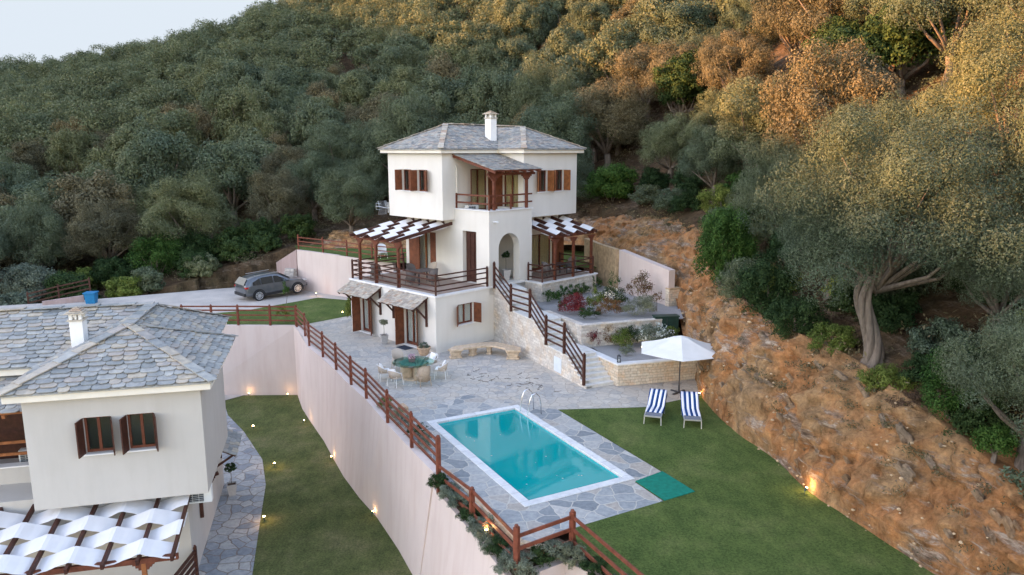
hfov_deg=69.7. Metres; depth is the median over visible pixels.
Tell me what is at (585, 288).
shrub
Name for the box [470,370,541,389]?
fallen twigs
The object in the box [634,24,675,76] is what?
olive tree
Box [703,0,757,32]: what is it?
olive tree
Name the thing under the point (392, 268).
terrace railing
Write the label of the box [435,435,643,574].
post and rail fence
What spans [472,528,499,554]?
trailing plant
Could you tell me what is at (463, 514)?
trailing plant
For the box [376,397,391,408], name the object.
herb
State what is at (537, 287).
porch terrace
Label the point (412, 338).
glazed door
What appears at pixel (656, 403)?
striped towel
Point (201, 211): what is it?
olive tree
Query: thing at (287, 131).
olive tree
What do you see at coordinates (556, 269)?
porch railing
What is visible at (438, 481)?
trailing plant
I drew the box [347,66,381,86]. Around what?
olive tree
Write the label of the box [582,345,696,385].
planter wall
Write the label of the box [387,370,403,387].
armchair
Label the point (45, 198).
olive tree
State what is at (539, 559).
trailing plant
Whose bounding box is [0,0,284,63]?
sky
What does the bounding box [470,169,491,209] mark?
glazed door
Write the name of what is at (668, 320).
utility cabinet
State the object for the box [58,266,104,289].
bush
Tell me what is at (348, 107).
olive tree
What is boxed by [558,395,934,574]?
lawn
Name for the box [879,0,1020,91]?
olive tree
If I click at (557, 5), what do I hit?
olive tree
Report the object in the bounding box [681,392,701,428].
sun lounger
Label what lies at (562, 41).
olive tree
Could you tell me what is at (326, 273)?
retaining wall
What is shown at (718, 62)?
olive tree
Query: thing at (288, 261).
retaining wall
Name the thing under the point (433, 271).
wicker chair
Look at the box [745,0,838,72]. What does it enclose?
olive tree
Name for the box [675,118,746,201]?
olive tree
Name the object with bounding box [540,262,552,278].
wicker chair
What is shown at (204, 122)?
olive tree
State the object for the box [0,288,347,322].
driveway
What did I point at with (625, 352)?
shrub
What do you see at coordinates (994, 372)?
scrub bush
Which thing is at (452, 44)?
olive tree
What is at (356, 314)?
glazed door
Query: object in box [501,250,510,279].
potted tree
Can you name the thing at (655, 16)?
olive tree
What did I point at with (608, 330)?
shrub
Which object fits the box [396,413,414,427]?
herb
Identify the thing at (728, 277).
bush
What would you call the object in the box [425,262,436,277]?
wicker chair
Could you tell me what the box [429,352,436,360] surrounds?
pillow
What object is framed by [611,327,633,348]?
shrub
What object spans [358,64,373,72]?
olive tree
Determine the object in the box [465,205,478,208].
air conditioner
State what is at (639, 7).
olive tree
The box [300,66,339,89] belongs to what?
olive tree
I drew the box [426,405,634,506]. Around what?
swimming pool
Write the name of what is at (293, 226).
bush
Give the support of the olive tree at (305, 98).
on the hill
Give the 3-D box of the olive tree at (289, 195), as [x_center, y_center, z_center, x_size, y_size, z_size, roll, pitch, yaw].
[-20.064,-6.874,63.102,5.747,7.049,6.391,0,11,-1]
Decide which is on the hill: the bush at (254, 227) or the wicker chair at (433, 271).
the bush at (254, 227)
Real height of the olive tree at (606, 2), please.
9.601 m
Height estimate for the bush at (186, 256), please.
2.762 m
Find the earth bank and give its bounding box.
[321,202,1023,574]
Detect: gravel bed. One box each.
[536,283,682,322]
[592,342,661,361]
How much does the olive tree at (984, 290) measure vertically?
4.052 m
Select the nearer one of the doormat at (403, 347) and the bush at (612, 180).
the doormat at (403, 347)
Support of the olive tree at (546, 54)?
on the hill
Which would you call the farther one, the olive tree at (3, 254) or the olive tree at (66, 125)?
the olive tree at (66, 125)
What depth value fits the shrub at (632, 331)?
36.78 m
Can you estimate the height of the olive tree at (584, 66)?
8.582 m
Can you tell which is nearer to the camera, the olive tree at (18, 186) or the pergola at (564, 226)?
the pergola at (564, 226)
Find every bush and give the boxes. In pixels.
[0,262,55,297]
[0,288,40,305]
[42,269,88,300]
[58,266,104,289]
[67,287,103,299]
[88,255,141,285]
[101,275,145,297]
[123,226,184,275]
[129,266,165,291]
[164,228,219,267]
[177,249,209,279]
[182,252,222,277]
[207,225,254,261]
[218,236,256,263]
[238,217,281,252]
[250,231,282,252]
[277,212,317,240]
[581,162,639,201]
[627,184,660,205]
[638,165,673,188]
[651,187,688,210]
[667,187,701,213]
[670,169,706,193]
[673,154,712,173]
[691,204,759,289]
[696,183,737,212]
[703,206,733,220]
[711,256,759,301]
[717,171,753,193]
[732,250,804,315]
[735,201,774,222]
[747,212,787,246]
[761,291,832,340]
[763,263,804,292]
[765,229,803,265]
[806,321,860,354]
[819,275,852,296]
[825,285,856,315]
[848,263,928,298]
[852,288,921,334]
[854,363,921,391]
[884,390,933,411]
[896,350,935,381]
[904,314,984,355]
[916,340,982,419]
[941,393,1018,447]
[943,261,1023,308]
[969,422,1020,463]
[973,347,1022,399]
[998,465,1023,499]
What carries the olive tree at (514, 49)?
on the hill
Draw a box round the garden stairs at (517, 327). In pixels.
[494,283,613,388]
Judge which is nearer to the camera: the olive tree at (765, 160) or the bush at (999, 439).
the bush at (999, 439)
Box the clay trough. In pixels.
[397,403,408,412]
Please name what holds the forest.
on the hill
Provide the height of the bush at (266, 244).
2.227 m
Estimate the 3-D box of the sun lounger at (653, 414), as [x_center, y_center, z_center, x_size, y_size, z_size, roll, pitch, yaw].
[5.782,4.811,29.635,0.701,0.809,1.972,3,11,17]
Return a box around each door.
[0,414,25,458]
[351,297,372,335]
[394,306,417,349]
[409,232,435,272]
[466,231,476,281]
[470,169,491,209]
[496,171,517,208]
[532,234,563,270]
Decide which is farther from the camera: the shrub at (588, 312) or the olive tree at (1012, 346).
the shrub at (588, 312)
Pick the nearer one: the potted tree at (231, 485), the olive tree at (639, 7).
the potted tree at (231, 485)
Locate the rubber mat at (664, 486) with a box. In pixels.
[636,471,694,500]
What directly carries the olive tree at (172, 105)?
on the hill
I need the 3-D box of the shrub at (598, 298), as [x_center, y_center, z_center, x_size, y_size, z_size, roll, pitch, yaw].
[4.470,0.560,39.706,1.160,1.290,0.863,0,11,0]
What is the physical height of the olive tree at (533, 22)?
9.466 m
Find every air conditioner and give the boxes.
[18,447,27,461]
[189,484,212,503]
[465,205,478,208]
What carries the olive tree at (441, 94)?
on the hill
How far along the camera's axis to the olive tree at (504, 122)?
68.45 m
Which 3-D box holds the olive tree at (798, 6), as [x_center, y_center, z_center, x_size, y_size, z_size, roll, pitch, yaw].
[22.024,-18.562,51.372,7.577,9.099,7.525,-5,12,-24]
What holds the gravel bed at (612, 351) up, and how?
in the planter wall at (637, 372)
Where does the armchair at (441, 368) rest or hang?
on the patio
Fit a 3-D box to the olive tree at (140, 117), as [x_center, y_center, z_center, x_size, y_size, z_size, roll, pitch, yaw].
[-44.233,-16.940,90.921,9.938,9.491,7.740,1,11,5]
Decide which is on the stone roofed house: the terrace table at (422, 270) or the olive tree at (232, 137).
the terrace table at (422, 270)
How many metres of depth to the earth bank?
22.41 m
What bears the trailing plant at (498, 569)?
on the flower bed at (526, 550)
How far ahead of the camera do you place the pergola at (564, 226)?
44.11 m
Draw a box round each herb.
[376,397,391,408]
[389,405,406,419]
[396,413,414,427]
[403,422,428,436]
[416,431,432,449]
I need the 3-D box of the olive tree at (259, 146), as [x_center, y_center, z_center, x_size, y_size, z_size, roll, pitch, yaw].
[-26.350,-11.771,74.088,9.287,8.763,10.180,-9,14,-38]
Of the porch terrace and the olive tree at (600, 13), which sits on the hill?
the olive tree at (600, 13)
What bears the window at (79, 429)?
in the slate roofed villa
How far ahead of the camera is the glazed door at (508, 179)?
44.05 m
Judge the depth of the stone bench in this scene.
38.13 m
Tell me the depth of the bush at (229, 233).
59.88 m
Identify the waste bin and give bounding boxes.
[82,291,98,303]
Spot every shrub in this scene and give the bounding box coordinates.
[275,304,289,321]
[282,279,288,303]
[344,295,351,318]
[542,289,554,301]
[551,290,560,298]
[557,292,588,312]
[558,285,566,298]
[564,284,575,295]
[574,283,582,294]
[577,307,602,318]
[581,282,591,292]
[585,286,604,308]
[587,329,601,343]
[592,295,625,313]
[594,285,629,305]
[596,277,602,287]
[602,325,618,342]
[608,270,620,290]
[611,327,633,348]
[617,325,646,342]
[618,343,635,354]
[621,294,656,314]
[624,269,654,303]
[633,320,674,340]
[653,293,664,310]
[662,326,679,337]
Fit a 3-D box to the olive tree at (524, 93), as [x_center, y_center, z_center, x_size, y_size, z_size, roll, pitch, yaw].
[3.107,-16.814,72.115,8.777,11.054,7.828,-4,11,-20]
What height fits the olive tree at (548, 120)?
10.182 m
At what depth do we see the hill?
56.00 m
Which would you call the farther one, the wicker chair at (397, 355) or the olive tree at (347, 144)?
the olive tree at (347, 144)
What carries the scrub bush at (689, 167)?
on the hill
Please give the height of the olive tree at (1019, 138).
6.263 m
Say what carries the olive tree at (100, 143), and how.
on the hill
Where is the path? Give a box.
[199,410,265,574]
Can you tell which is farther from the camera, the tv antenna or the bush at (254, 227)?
the bush at (254, 227)
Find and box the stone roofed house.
[336,111,585,352]
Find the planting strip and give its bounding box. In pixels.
[444,484,605,574]
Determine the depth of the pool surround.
23.97 m
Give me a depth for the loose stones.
23.34 m
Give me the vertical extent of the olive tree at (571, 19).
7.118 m
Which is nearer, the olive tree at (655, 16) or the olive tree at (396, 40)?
the olive tree at (655, 16)
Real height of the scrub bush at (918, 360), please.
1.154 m
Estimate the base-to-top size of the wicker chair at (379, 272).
0.996 m
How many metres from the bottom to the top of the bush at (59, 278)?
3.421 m
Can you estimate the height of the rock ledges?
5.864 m
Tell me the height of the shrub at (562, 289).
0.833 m
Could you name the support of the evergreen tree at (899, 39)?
on the hill
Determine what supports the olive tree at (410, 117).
on the hill
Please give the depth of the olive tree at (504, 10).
103.55 m
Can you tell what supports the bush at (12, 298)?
on the hill
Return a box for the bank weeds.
[634,215,1017,574]
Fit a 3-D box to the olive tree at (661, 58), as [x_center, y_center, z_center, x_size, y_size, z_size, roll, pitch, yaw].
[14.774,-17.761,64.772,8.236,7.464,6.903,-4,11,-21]
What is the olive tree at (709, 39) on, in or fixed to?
on the hill
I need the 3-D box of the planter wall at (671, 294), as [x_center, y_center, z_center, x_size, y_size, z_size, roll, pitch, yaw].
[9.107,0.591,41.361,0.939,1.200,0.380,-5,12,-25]
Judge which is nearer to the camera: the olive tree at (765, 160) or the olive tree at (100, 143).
the olive tree at (765, 160)
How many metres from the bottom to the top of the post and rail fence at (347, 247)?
1.320 m
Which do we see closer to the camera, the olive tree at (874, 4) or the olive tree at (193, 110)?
the olive tree at (874, 4)
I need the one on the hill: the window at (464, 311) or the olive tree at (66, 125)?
the olive tree at (66, 125)
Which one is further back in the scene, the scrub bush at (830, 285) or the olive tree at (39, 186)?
the olive tree at (39, 186)
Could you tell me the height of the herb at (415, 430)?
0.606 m
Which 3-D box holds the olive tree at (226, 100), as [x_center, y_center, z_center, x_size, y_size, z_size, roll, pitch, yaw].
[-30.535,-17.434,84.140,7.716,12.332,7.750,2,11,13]
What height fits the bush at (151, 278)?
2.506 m
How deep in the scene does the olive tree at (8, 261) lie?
63.37 m
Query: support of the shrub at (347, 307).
on the patio
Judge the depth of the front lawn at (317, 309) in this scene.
48.65 m
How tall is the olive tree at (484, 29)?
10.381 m
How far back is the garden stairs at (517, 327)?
37.21 m
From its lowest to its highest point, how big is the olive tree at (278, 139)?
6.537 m
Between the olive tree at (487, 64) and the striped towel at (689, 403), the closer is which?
the striped towel at (689, 403)
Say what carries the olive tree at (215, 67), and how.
on the hill
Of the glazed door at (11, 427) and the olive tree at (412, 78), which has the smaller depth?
the glazed door at (11, 427)
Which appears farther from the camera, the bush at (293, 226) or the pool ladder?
the bush at (293, 226)
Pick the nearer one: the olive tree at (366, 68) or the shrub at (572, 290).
the shrub at (572, 290)
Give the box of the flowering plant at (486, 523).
[483,512,496,532]
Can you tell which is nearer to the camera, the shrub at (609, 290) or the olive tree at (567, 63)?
the shrub at (609, 290)
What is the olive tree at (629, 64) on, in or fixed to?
on the hill
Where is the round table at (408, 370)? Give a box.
[398,358,427,380]
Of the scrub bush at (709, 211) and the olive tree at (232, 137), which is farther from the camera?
the olive tree at (232, 137)
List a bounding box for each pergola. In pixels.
[0,495,190,574]
[349,217,452,287]
[532,215,596,279]
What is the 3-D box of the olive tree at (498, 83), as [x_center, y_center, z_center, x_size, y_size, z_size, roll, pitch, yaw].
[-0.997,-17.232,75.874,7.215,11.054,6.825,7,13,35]
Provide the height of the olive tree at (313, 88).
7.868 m
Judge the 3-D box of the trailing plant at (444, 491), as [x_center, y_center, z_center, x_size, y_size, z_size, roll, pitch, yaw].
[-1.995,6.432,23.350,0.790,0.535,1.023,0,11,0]
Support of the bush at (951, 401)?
on the earth bank
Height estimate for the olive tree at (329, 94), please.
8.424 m
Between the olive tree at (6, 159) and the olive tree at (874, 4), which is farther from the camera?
the olive tree at (6, 159)
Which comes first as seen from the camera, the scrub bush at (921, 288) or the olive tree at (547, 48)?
the scrub bush at (921, 288)
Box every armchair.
[377,364,391,380]
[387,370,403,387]
[425,353,438,367]
[434,361,447,379]
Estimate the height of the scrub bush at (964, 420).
1.298 m
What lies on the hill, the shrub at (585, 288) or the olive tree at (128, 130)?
the olive tree at (128, 130)
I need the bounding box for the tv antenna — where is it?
[376,202,388,214]
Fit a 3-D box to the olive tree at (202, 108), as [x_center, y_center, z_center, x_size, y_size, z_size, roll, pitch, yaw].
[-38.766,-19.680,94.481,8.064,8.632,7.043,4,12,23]
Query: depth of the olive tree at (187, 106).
99.57 m
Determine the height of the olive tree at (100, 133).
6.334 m
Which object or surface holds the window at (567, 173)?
in the stone roofed house
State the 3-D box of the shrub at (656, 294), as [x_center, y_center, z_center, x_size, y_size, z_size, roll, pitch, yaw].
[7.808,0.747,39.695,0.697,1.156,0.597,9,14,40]
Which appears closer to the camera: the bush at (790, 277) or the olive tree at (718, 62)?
the bush at (790, 277)
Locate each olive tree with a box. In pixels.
[0,146,15,180]
[0,160,42,200]
[0,169,80,209]
[0,174,9,197]
[0,187,72,271]
[0,193,21,251]
[0,199,76,285]
[0,224,25,280]
[0,248,5,278]
[7,137,55,178]
[9,175,55,193]
[42,125,103,175]
[45,168,141,258]
[49,116,92,176]
[58,197,147,272]
[70,129,143,178]
[81,160,159,251]
[85,135,109,156]
[91,128,114,141]
[111,118,187,168]
[115,112,160,131]
[116,152,158,180]
[117,123,200,202]
[118,184,187,252]
[132,108,206,159]
[135,167,248,247]
[153,101,181,118]
[158,104,212,127]
[181,100,216,125]
[181,102,208,112]
[187,138,272,224]
[188,54,237,105]
[192,108,220,147]
[197,81,280,142]
[198,128,242,191]
[202,58,264,107]
[205,127,288,207]
[211,92,291,139]
[237,110,294,147]
[244,167,311,238]
[253,68,306,121]
[255,144,328,212]
[264,131,292,149]
[273,84,315,116]
[274,63,325,91]
[276,138,337,197]
[276,149,347,221]
[277,120,300,148]
[285,97,351,144]
[289,93,311,126]
[292,88,343,118]
[296,95,342,146]
[299,80,333,91]
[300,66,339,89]
[303,79,334,96]
[303,116,387,205]
[314,164,385,231]
[324,63,345,76]
[332,75,369,103]
[334,69,379,112]
[336,149,388,212]
[339,102,363,126]
[344,90,401,127]
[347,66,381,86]
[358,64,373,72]
[359,99,445,130]
[360,84,447,172]
[361,65,435,106]
[361,109,409,174]
[368,43,422,81]
[375,29,436,68]
[375,58,447,85]
[400,73,465,122]
[416,49,430,65]
[420,30,488,69]
[422,49,467,116]
[444,83,504,123]
[447,44,493,76]
[448,111,484,123]
[452,64,485,100]
[457,19,501,59]
[463,65,527,123]
[470,36,502,66]
[480,117,513,126]
[481,32,507,47]
[484,61,532,113]
[489,0,545,42]
[489,37,537,69]
[500,58,581,124]
[504,32,528,59]
[507,0,560,46]
[508,102,560,125]
[513,88,600,172]
[519,47,579,76]
[520,49,537,67]
[521,48,598,104]
[526,7,558,50]
[537,0,574,26]
[539,42,566,53]
[540,30,574,49]
[545,23,591,61]
[558,8,594,37]
[558,154,595,217]
[564,0,593,14]
[565,76,656,167]
[567,82,634,163]
[569,0,613,39]
[569,32,606,85]
[577,20,648,93]
[588,0,632,12]
[600,17,639,39]
[600,39,680,119]
[603,0,691,50]
[607,0,629,13]
[609,0,644,21]
[632,0,710,18]
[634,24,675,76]
[635,111,697,183]
[637,41,713,115]
[638,0,717,66]
[669,25,727,72]
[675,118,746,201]
[681,81,751,146]
[688,28,762,89]
[696,26,777,92]
[701,1,734,30]
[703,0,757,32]
[705,70,829,171]
[717,0,773,44]
[723,133,836,241]
[736,89,1023,380]
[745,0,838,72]
[756,34,908,170]
[768,0,877,41]
[776,184,870,299]
[795,87,961,203]
[819,200,942,295]
[841,0,954,22]
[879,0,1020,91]
[902,0,1023,199]
[924,213,1023,342]
[928,297,1023,470]
[976,90,1023,204]
[977,0,1023,25]
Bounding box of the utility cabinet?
[652,314,679,335]
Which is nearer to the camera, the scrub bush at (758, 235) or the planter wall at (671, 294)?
the scrub bush at (758, 235)
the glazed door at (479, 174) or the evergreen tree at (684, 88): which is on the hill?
the evergreen tree at (684, 88)
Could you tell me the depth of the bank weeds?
22.48 m
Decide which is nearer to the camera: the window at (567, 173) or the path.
the path
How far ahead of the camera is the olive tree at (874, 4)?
46.74 m
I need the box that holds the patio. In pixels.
[299,316,700,419]
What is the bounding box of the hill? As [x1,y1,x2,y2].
[0,0,1023,500]
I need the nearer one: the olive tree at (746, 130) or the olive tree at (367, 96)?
the olive tree at (746, 130)
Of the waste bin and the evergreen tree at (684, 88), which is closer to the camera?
the waste bin
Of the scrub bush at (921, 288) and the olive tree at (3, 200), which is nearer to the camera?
the scrub bush at (921, 288)
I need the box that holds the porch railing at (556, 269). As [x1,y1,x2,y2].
[527,252,593,282]
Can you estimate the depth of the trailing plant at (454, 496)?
22.61 m
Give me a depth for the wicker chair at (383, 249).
52.40 m
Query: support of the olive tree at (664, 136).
on the hill
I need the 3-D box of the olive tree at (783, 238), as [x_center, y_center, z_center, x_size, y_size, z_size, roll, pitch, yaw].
[12.593,-1.646,28.701,4.488,5.010,4.696,3,11,14]
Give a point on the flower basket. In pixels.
(411, 357)
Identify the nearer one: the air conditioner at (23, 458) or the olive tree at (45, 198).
the air conditioner at (23, 458)
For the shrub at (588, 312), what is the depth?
37.87 m
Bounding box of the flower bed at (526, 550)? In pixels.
[480,514,573,567]
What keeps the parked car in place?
on the driveway
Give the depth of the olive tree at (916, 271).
24.24 m
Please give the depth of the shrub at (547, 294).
41.68 m
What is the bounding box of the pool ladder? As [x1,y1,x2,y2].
[520,389,541,417]
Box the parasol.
[642,335,714,394]
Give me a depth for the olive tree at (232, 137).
78.59 m
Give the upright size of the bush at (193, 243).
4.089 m
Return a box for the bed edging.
[448,471,543,548]
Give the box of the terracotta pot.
[417,342,430,355]
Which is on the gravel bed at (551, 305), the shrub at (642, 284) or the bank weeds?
the shrub at (642, 284)
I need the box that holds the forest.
[0,0,561,156]
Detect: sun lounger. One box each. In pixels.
[643,410,664,425]
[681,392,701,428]
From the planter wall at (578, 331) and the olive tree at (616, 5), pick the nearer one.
the planter wall at (578, 331)
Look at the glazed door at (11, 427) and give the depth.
26.51 m
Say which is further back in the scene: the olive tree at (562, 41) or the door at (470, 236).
the olive tree at (562, 41)
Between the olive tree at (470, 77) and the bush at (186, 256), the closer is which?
the bush at (186, 256)
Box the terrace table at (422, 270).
[411,268,431,284]
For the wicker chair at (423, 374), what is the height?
0.996 m
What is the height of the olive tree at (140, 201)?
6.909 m
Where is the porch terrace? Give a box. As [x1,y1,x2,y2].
[525,268,597,310]
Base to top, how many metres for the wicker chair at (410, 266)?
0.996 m
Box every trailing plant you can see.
[426,471,448,487]
[436,481,460,499]
[446,490,468,508]
[455,505,480,524]
[465,516,490,533]
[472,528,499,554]
[482,533,511,561]
[489,547,527,574]
[505,549,538,574]
[529,543,555,566]
[541,539,572,560]
[558,542,588,570]
[578,555,608,574]
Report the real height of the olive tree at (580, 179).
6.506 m
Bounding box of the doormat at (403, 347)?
[397,345,411,349]
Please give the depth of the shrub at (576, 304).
38.97 m
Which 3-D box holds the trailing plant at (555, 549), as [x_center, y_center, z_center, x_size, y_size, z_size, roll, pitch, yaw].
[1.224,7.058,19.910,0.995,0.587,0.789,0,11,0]
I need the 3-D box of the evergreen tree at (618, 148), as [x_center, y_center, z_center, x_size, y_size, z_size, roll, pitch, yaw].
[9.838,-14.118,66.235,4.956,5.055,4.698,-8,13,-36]
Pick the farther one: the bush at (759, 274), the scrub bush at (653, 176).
the scrub bush at (653, 176)
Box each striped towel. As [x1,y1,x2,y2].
[645,388,666,412]
[680,391,700,415]
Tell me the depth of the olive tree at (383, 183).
65.92 m
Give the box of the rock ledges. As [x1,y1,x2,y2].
[607,214,1021,574]
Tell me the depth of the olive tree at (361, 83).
85.64 m
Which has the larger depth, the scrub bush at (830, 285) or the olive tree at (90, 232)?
the olive tree at (90, 232)
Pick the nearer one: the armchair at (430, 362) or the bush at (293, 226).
the armchair at (430, 362)
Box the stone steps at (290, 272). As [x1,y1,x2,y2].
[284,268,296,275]
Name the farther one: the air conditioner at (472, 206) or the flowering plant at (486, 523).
the air conditioner at (472, 206)
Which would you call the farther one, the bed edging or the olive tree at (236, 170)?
the olive tree at (236, 170)
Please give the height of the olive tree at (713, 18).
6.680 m
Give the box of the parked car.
[234,269,306,300]
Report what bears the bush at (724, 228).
on the earth bank
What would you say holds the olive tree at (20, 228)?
on the hill
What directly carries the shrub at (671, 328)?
on the gravel bed at (612, 351)
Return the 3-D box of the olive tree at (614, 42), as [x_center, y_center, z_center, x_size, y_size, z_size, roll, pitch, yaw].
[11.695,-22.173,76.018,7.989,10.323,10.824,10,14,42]
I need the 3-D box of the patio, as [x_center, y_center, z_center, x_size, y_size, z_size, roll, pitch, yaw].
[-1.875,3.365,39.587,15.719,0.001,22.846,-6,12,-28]
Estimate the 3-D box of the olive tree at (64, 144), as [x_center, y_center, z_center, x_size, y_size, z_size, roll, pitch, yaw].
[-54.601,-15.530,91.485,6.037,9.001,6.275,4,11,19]
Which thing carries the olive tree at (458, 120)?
on the hill
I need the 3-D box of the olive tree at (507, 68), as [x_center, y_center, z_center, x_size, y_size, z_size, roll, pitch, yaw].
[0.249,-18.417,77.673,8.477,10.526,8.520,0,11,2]
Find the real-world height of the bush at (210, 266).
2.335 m
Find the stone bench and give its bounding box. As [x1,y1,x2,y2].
[448,342,520,359]
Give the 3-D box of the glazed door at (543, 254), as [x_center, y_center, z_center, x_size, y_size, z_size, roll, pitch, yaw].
[2.092,-2.304,46.605,2.915,2.300,0.341,-8,13,-38]
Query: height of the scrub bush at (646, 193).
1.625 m
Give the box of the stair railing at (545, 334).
[493,261,585,385]
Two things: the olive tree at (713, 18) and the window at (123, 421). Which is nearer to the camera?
the window at (123, 421)
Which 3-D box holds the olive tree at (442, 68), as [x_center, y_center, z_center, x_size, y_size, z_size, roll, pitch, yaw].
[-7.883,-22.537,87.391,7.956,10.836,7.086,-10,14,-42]
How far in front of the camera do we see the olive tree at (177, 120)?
80.50 m
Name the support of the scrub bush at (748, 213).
on the hill
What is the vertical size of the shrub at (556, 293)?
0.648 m
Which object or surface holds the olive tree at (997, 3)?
on the hill
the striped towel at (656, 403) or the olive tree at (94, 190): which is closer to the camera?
the striped towel at (656, 403)
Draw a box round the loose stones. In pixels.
[681,283,995,571]
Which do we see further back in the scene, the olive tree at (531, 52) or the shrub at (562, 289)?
the olive tree at (531, 52)
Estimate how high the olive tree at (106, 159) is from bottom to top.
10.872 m
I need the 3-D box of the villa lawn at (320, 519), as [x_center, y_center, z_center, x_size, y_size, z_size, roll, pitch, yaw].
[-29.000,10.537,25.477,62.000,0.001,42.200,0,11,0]
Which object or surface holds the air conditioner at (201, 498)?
attached to the slate roofed villa
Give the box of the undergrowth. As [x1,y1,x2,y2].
[1,34,1023,422]
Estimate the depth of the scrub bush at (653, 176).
53.46 m
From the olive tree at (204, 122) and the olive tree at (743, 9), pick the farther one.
the olive tree at (204, 122)
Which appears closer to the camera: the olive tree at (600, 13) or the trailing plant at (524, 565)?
the trailing plant at (524, 565)
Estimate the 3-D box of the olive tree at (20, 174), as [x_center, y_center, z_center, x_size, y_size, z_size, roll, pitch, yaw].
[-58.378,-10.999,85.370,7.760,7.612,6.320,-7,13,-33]
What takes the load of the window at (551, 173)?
in the stone roofed house
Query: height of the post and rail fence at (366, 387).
1.390 m
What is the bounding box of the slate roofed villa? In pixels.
[0,301,242,574]
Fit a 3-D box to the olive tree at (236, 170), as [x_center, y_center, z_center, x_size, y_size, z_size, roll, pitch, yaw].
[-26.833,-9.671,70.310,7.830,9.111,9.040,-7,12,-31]
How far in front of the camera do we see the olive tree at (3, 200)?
67.42 m
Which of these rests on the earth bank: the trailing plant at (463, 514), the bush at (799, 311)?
the bush at (799, 311)
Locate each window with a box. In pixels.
[74,416,115,458]
[119,413,158,454]
[395,169,411,191]
[410,170,427,192]
[457,302,481,326]
[537,170,554,192]
[553,170,570,191]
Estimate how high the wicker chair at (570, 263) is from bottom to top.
0.996 m
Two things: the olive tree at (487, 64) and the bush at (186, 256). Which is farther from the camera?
the olive tree at (487, 64)
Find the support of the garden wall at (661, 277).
on the gravel bed at (551, 305)
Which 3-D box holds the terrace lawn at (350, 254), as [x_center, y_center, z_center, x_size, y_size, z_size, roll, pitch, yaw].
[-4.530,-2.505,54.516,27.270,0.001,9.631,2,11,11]
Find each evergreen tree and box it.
[592,117,648,154]
[650,48,718,129]
[789,24,893,113]
[801,14,863,51]
[851,0,964,100]
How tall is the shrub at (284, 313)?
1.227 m
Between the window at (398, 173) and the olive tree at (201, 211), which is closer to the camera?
the window at (398, 173)
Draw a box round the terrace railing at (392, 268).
[351,252,487,295]
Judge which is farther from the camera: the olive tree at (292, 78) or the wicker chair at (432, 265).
the olive tree at (292, 78)
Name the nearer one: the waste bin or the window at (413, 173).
the window at (413, 173)
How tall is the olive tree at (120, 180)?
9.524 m
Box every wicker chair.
[370,263,382,278]
[378,244,387,258]
[391,348,403,371]
[405,269,418,285]
[406,263,417,274]
[416,366,431,387]
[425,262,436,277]
[426,268,438,284]
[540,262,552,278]
[564,256,576,271]
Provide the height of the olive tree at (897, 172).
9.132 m
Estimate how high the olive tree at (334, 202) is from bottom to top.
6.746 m
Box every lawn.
[218,298,350,324]
[225,395,411,574]
[295,245,596,267]
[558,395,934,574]
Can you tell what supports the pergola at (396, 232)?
on the stone roofed house
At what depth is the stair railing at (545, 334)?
35.97 m
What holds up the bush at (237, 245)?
on the hill
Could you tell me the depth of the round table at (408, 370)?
34.47 m
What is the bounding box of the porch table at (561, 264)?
[549,262,568,274]
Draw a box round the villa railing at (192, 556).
[174,545,198,574]
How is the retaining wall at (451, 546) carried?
on the villa lawn at (320, 519)
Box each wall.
[42,295,84,304]
[222,324,297,394]
[276,249,297,276]
[293,326,435,574]
[297,250,395,297]
[421,487,510,574]
[532,557,604,574]
[546,310,661,351]
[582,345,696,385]
[584,238,619,289]
[618,249,674,304]
[665,287,680,306]
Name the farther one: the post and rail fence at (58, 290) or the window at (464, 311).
the post and rail fence at (58, 290)
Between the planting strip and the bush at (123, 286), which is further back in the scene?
the bush at (123, 286)
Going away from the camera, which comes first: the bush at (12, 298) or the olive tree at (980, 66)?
the olive tree at (980, 66)
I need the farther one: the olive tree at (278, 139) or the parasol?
the olive tree at (278, 139)
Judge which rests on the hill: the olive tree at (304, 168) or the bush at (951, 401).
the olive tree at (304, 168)
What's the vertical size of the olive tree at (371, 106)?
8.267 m
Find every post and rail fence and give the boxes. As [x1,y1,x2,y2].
[26,277,90,303]
[180,304,295,325]
[295,304,435,464]
[297,234,405,260]
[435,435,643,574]
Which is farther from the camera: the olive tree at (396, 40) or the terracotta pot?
the olive tree at (396, 40)
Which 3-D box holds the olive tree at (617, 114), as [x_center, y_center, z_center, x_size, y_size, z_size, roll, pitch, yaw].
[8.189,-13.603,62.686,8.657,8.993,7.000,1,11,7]
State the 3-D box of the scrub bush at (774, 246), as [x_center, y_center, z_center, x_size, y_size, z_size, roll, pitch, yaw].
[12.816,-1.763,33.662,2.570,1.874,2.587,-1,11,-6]
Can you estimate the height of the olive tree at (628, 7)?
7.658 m
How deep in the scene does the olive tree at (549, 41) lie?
96.52 m
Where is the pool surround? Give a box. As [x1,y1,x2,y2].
[395,395,661,540]
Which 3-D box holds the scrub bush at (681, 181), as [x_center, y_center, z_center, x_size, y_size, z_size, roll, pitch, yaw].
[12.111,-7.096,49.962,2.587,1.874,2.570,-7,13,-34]
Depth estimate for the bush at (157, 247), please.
59.25 m
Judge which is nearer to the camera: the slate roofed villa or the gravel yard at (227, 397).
the slate roofed villa
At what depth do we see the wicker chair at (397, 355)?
36.15 m
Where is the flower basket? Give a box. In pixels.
[408,353,415,361]
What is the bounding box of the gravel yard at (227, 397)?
[225,395,242,399]
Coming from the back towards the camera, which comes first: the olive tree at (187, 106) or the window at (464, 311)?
the olive tree at (187, 106)
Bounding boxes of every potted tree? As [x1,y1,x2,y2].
[224,462,236,496]
[379,319,387,343]
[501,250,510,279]

